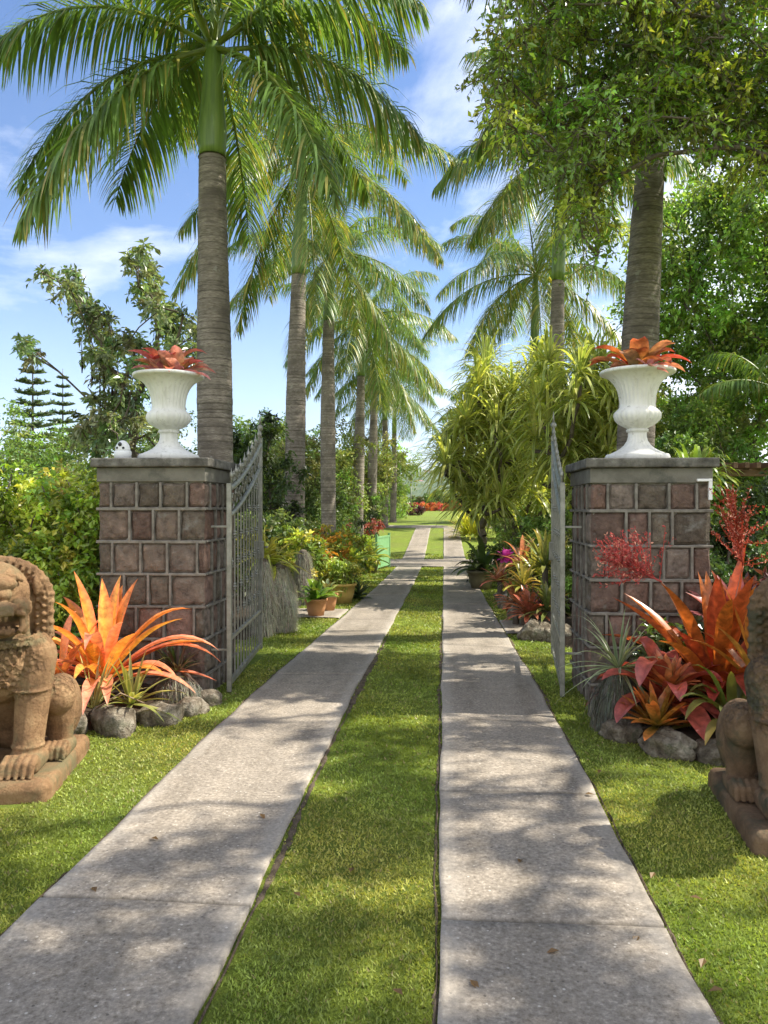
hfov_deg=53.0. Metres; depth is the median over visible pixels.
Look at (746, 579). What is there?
ground shrub
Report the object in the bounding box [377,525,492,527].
path
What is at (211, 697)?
edging stone
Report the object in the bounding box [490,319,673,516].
screw pine
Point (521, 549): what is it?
bromeliad
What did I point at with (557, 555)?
gate leaf
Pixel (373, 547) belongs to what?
potted plant
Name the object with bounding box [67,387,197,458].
broadleaf tree
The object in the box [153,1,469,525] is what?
royal palm
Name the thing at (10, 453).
broadleaf tree
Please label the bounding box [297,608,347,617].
side path
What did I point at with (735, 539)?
bromeliad flower spike
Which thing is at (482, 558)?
potted plant
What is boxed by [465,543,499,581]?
dark bush
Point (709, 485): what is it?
wall bracket
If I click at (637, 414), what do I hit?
garden urn
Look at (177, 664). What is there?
bromeliad
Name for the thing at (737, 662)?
bromeliad
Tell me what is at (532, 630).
edging stone
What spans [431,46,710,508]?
royal palm
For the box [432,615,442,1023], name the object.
soil edge
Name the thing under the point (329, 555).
croton
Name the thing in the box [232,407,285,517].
broadleaf tree
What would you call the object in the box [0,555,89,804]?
guardian lion statue
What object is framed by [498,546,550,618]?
bromeliad
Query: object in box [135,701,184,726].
edging stone
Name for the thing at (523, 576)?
bromeliad
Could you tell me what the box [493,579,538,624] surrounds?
bromeliad
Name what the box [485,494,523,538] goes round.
broadleaf tree
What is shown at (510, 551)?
croton
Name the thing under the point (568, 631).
edging stone
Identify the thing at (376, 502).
shrub
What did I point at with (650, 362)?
bromeliad
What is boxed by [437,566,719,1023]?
driveway
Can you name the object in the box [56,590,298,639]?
flower bed
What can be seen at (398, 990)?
fallen leaf
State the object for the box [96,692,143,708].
dry stem
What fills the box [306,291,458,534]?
royal palm
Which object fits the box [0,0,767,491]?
sky
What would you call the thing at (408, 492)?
broadleaf tree
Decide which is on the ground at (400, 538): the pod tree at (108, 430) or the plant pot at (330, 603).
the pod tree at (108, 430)
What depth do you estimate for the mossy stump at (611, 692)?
5.13 m
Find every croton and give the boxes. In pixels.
[236,511,293,597]
[245,523,328,583]
[280,539,338,586]
[309,524,368,577]
[312,527,353,574]
[344,531,380,577]
[433,501,445,510]
[485,536,515,580]
[495,533,530,592]
[505,530,550,578]
[522,526,569,603]
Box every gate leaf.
[211,416,267,691]
[549,411,581,696]
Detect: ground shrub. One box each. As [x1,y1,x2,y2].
[628,614,704,697]
[727,565,767,651]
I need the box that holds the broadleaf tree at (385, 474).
[305,428,412,518]
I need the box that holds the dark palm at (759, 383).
[695,351,767,429]
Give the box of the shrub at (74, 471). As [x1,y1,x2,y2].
[4,457,96,584]
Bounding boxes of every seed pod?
[81,337,83,372]
[99,372,100,407]
[103,371,105,393]
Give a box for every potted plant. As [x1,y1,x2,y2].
[296,576,338,602]
[316,557,364,597]
[322,579,342,593]
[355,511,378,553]
[356,536,394,565]
[451,535,500,582]
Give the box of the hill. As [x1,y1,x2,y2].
[399,472,764,503]
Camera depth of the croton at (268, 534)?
12.88 m
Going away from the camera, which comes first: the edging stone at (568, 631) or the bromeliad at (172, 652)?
the bromeliad at (172, 652)
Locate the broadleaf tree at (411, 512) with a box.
[396,507,414,514]
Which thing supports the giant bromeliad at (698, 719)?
on the planting bed at (691, 733)
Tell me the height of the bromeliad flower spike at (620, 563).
0.944 m
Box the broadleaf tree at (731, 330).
[602,160,767,563]
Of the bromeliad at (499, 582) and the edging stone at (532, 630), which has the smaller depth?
the edging stone at (532, 630)
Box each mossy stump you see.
[154,671,202,703]
[245,558,282,637]
[253,564,300,633]
[293,549,315,605]
[584,667,644,731]
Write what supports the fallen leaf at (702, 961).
on the ground at (400, 538)
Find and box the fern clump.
[668,443,743,499]
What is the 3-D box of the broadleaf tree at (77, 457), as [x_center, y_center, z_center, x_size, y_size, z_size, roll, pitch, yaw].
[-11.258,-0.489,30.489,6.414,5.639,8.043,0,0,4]
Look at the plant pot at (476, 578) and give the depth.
16.79 m
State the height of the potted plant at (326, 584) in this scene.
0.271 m
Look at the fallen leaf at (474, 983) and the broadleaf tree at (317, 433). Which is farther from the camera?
the broadleaf tree at (317, 433)
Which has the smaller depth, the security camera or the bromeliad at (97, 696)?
the bromeliad at (97, 696)
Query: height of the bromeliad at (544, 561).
1.388 m
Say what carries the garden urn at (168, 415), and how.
on the gate pillar at (161, 541)
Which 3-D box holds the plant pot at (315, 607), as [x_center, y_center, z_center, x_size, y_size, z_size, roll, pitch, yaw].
[-1.038,1.460,11.758,0.356,0.280,0.356,0,0,4]
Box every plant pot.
[304,598,327,617]
[325,593,337,610]
[329,582,356,603]
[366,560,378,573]
[466,570,494,589]
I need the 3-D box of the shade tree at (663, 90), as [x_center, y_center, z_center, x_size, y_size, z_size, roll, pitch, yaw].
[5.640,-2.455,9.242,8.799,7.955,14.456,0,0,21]
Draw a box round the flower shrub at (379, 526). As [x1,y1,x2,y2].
[305,518,385,536]
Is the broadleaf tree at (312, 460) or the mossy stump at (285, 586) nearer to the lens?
the mossy stump at (285, 586)
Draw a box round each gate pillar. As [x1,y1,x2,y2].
[90,457,238,690]
[565,457,719,699]
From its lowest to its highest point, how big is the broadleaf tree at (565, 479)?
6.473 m
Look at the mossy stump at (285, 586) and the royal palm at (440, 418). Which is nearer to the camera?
the mossy stump at (285, 586)
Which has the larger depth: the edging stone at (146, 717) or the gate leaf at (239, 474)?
the gate leaf at (239, 474)
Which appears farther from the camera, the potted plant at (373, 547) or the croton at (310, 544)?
the potted plant at (373, 547)
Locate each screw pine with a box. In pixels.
[405,326,569,587]
[436,447,522,550]
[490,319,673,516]
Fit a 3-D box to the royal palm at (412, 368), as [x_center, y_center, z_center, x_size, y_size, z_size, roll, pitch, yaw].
[-0.772,-4.905,34.420,8.210,12.618,8.716,0,0,4]
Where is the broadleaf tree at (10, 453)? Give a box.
[0,397,91,541]
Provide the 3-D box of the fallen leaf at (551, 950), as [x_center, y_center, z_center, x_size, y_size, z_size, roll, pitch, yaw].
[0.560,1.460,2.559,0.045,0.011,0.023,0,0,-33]
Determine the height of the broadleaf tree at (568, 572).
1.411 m
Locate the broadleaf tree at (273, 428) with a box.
[233,410,313,527]
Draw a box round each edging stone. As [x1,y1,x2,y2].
[73,713,87,733]
[91,704,135,738]
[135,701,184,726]
[177,696,209,717]
[195,689,221,706]
[497,593,512,608]
[507,605,520,618]
[517,619,547,641]
[543,622,550,638]
[544,624,571,641]
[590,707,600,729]
[597,718,644,743]
[637,725,697,761]
[694,738,724,766]
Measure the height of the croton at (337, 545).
1.481 m
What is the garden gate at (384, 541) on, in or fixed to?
on the ground at (400, 538)
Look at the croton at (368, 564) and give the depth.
19.90 m
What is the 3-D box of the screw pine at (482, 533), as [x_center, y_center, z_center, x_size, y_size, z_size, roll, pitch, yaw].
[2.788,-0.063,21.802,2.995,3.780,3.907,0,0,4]
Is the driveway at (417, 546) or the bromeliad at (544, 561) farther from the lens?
the driveway at (417, 546)
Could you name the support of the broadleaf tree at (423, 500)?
on the ground at (400, 538)
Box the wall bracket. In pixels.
[696,479,711,499]
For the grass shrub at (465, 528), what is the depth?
35.67 m
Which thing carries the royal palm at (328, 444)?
on the ground at (400, 538)
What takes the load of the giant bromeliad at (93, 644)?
on the planting bed at (88, 710)
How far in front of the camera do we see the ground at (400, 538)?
3.45 m
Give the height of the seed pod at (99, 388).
0.650 m
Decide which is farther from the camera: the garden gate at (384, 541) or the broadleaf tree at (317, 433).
the broadleaf tree at (317, 433)
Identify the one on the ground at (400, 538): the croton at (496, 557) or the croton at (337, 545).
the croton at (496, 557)
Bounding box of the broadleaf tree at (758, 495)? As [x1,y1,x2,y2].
[710,468,767,582]
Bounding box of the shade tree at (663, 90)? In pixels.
[454,0,767,322]
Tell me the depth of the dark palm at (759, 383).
12.46 m
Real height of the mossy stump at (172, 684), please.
0.320 m
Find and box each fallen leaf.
[393,988,402,994]
[470,980,478,986]
[546,948,558,952]
[699,958,706,966]
[707,986,722,991]
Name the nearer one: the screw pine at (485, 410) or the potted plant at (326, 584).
the potted plant at (326, 584)
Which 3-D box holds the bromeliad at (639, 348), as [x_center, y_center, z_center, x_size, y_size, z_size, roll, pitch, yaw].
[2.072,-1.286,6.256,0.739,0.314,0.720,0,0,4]
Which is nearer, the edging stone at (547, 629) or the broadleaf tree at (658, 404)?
the edging stone at (547, 629)
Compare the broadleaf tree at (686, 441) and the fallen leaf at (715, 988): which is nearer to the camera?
the fallen leaf at (715, 988)
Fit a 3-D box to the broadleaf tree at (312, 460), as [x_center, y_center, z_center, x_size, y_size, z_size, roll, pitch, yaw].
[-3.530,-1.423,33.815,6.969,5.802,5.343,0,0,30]
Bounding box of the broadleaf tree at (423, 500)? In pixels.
[412,493,437,510]
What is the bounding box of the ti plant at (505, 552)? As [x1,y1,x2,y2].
[497,547,515,599]
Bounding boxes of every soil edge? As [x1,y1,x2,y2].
[0,617,341,935]
[198,633,388,1023]
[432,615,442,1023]
[496,616,723,1023]
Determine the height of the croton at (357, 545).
1.515 m
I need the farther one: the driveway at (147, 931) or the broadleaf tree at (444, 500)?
the broadleaf tree at (444, 500)
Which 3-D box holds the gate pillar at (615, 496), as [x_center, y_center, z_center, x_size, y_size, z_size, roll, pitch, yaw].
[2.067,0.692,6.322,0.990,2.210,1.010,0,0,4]
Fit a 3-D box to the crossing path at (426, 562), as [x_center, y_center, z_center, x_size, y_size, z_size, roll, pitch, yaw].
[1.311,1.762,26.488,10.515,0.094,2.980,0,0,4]
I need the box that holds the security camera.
[114,440,131,457]
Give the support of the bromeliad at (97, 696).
on the planting bed at (88, 710)
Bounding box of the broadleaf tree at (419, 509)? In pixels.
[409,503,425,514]
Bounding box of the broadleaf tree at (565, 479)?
[510,383,671,520]
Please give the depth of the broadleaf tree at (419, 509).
62.77 m
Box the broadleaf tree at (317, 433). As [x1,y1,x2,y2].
[268,423,367,517]
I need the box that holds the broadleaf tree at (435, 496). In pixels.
[427,490,443,500]
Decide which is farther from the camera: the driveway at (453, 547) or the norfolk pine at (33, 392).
the norfolk pine at (33, 392)
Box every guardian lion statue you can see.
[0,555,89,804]
[708,577,767,856]
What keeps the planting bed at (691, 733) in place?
on the ground at (400, 538)
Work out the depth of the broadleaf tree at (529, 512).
19.34 m
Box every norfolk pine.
[0,347,66,466]
[46,369,82,472]
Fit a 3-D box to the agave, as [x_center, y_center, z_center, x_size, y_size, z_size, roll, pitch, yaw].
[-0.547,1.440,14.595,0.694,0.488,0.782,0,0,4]
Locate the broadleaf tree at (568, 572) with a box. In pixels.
[536,529,572,613]
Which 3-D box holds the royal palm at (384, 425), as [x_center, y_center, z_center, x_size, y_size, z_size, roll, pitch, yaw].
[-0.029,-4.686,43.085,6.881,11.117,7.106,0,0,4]
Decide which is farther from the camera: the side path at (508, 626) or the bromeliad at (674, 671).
the side path at (508, 626)
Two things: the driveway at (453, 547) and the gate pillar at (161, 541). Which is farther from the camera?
the driveway at (453, 547)
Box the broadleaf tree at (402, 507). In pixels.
[352,440,424,518]
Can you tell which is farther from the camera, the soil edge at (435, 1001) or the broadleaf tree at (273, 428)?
the broadleaf tree at (273, 428)
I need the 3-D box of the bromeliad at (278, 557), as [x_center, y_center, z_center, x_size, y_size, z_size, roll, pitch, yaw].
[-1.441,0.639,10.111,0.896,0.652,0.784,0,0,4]
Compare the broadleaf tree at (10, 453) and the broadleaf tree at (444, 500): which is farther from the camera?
the broadleaf tree at (444, 500)
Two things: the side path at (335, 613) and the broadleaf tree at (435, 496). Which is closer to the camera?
the side path at (335, 613)
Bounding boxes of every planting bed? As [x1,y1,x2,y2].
[57,654,195,730]
[636,696,715,760]
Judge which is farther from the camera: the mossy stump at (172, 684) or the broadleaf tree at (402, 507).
the broadleaf tree at (402, 507)
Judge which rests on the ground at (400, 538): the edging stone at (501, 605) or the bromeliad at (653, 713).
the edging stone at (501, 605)
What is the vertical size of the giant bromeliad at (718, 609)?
1.472 m
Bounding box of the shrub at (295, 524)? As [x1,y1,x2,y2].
[239,507,318,588]
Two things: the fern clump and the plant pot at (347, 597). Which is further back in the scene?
the plant pot at (347, 597)
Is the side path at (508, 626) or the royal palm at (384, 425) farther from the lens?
the royal palm at (384, 425)
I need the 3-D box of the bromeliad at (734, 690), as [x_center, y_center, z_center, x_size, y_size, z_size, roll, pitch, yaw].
[2.142,1.214,4.762,0.882,0.545,0.874,0,0,4]
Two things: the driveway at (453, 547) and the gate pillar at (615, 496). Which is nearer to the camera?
the gate pillar at (615, 496)
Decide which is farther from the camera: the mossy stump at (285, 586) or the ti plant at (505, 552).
the ti plant at (505, 552)
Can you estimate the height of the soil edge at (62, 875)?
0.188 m
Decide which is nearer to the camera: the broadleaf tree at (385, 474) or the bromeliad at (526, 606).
the bromeliad at (526, 606)
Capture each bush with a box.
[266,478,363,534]
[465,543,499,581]
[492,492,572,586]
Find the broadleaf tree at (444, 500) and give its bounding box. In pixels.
[436,492,451,510]
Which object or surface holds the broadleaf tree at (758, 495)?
on the ground at (400, 538)
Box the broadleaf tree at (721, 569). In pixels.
[709,518,753,587]
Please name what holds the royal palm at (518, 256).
on the ground at (400, 538)
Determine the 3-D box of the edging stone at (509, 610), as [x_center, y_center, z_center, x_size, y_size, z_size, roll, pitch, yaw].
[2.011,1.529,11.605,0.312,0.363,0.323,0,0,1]
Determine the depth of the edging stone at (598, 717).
5.24 m
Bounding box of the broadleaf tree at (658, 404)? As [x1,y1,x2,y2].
[598,383,674,446]
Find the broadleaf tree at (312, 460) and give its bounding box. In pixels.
[235,414,389,529]
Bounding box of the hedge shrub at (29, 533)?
[0,459,100,655]
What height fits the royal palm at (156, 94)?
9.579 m
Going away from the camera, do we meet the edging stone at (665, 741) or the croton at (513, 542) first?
the edging stone at (665, 741)
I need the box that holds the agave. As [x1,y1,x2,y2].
[353,578,370,598]
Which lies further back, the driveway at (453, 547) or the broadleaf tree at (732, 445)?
the driveway at (453, 547)
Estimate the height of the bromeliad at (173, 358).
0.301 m
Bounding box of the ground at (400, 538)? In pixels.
[0,510,767,1023]
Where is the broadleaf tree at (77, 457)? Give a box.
[0,427,147,491]
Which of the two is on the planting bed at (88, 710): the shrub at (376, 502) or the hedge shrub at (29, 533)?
the hedge shrub at (29, 533)
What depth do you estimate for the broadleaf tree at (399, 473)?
70.36 m
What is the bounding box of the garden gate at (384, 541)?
[375,533,389,569]
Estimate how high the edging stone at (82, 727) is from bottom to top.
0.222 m
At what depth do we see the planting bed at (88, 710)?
5.73 m
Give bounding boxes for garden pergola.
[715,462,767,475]
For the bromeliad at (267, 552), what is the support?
on the mossy stump at (269, 600)
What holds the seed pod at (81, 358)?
hanging from the pod tree at (108, 430)
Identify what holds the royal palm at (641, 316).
on the ground at (400, 538)
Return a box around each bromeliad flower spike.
[592,525,673,587]
[709,484,767,597]
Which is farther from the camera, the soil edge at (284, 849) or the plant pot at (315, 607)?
the plant pot at (315, 607)
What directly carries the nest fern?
on the ground at (400, 538)
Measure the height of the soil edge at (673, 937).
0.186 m
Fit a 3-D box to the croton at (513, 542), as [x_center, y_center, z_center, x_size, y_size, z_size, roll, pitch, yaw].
[2.747,0.985,13.427,1.348,1.423,1.159,0,0,4]
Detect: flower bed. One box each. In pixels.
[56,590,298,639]
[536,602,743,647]
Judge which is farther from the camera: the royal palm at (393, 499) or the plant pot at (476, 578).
the royal palm at (393, 499)
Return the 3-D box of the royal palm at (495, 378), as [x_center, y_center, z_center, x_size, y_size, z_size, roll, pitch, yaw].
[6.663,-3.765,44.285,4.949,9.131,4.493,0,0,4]
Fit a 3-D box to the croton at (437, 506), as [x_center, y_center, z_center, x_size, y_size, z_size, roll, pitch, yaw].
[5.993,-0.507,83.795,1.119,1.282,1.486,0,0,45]
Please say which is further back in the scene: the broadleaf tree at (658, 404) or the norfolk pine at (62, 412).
the norfolk pine at (62, 412)
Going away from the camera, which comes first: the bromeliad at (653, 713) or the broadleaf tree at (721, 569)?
the bromeliad at (653, 713)
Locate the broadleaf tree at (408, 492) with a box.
[401,485,412,502]
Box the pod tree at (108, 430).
[9,237,196,468]
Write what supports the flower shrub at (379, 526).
on the ground at (400, 538)
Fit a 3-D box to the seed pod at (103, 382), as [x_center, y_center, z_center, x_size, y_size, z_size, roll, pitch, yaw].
[-4.608,-2.224,12.688,0.038,0.670,0.044,0,0,4]
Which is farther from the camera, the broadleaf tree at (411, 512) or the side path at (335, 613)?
the broadleaf tree at (411, 512)
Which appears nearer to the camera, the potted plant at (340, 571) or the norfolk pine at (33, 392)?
the potted plant at (340, 571)
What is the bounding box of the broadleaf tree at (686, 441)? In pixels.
[654,430,767,578]
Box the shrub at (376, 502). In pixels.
[336,480,389,532]
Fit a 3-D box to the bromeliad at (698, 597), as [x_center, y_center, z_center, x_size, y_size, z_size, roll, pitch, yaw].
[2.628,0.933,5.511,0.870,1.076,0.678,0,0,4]
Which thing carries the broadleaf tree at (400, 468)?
on the ground at (400, 538)
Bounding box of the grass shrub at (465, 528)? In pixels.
[441,507,495,539]
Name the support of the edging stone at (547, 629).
on the ground at (400, 538)
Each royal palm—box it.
[0,0,434,626]
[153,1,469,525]
[228,166,444,542]
[273,249,457,533]
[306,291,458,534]
[335,330,444,526]
[339,351,448,521]
[421,198,630,505]
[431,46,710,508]
[434,385,472,519]
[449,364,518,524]
[455,0,767,449]
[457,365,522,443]
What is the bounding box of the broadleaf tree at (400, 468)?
[377,446,410,504]
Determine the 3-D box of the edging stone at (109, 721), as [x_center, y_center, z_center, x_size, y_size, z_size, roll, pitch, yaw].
[-1.804,1.435,5.165,0.355,0.280,0.244,0,0,23]
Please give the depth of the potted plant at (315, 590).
11.68 m
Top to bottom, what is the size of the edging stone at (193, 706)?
0.178 m
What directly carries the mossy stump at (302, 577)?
on the ground at (400, 538)
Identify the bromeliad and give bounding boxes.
[52,572,216,713]
[56,644,147,708]
[79,649,184,722]
[129,345,214,379]
[147,642,205,688]
[148,639,205,670]
[236,528,300,574]
[245,536,306,581]
[480,560,516,599]
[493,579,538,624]
[495,535,535,597]
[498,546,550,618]
[499,558,544,624]
[501,583,549,623]
[506,528,571,613]
[519,578,570,623]
[561,607,678,704]
[586,636,722,740]
[588,336,689,371]
[603,546,755,712]
[619,682,688,740]
[635,358,667,372]
[646,649,698,685]
[671,664,746,744]
[686,570,747,645]
[690,588,751,669]
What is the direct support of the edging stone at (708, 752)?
on the ground at (400, 538)
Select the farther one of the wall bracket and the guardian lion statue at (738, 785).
the wall bracket
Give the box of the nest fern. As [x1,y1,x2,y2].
[338,523,383,581]
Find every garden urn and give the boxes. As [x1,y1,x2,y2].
[132,369,204,457]
[599,364,676,457]
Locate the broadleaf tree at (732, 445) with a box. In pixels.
[654,360,767,555]
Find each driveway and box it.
[0,566,421,1023]
[402,528,429,558]
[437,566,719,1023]
[443,528,465,558]
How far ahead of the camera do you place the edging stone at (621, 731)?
4.93 m
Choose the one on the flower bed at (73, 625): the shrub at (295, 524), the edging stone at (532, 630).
the shrub at (295, 524)
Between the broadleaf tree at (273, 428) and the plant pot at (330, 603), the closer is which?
the plant pot at (330, 603)
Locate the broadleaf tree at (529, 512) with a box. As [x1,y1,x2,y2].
[490,500,549,552]
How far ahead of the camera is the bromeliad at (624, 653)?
5.13 m
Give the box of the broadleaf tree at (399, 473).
[337,452,405,505]
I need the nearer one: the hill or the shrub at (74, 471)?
the shrub at (74, 471)
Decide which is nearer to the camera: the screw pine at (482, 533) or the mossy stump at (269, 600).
the mossy stump at (269, 600)
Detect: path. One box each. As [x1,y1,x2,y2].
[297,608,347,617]
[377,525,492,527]
[387,559,492,566]
[499,620,523,633]

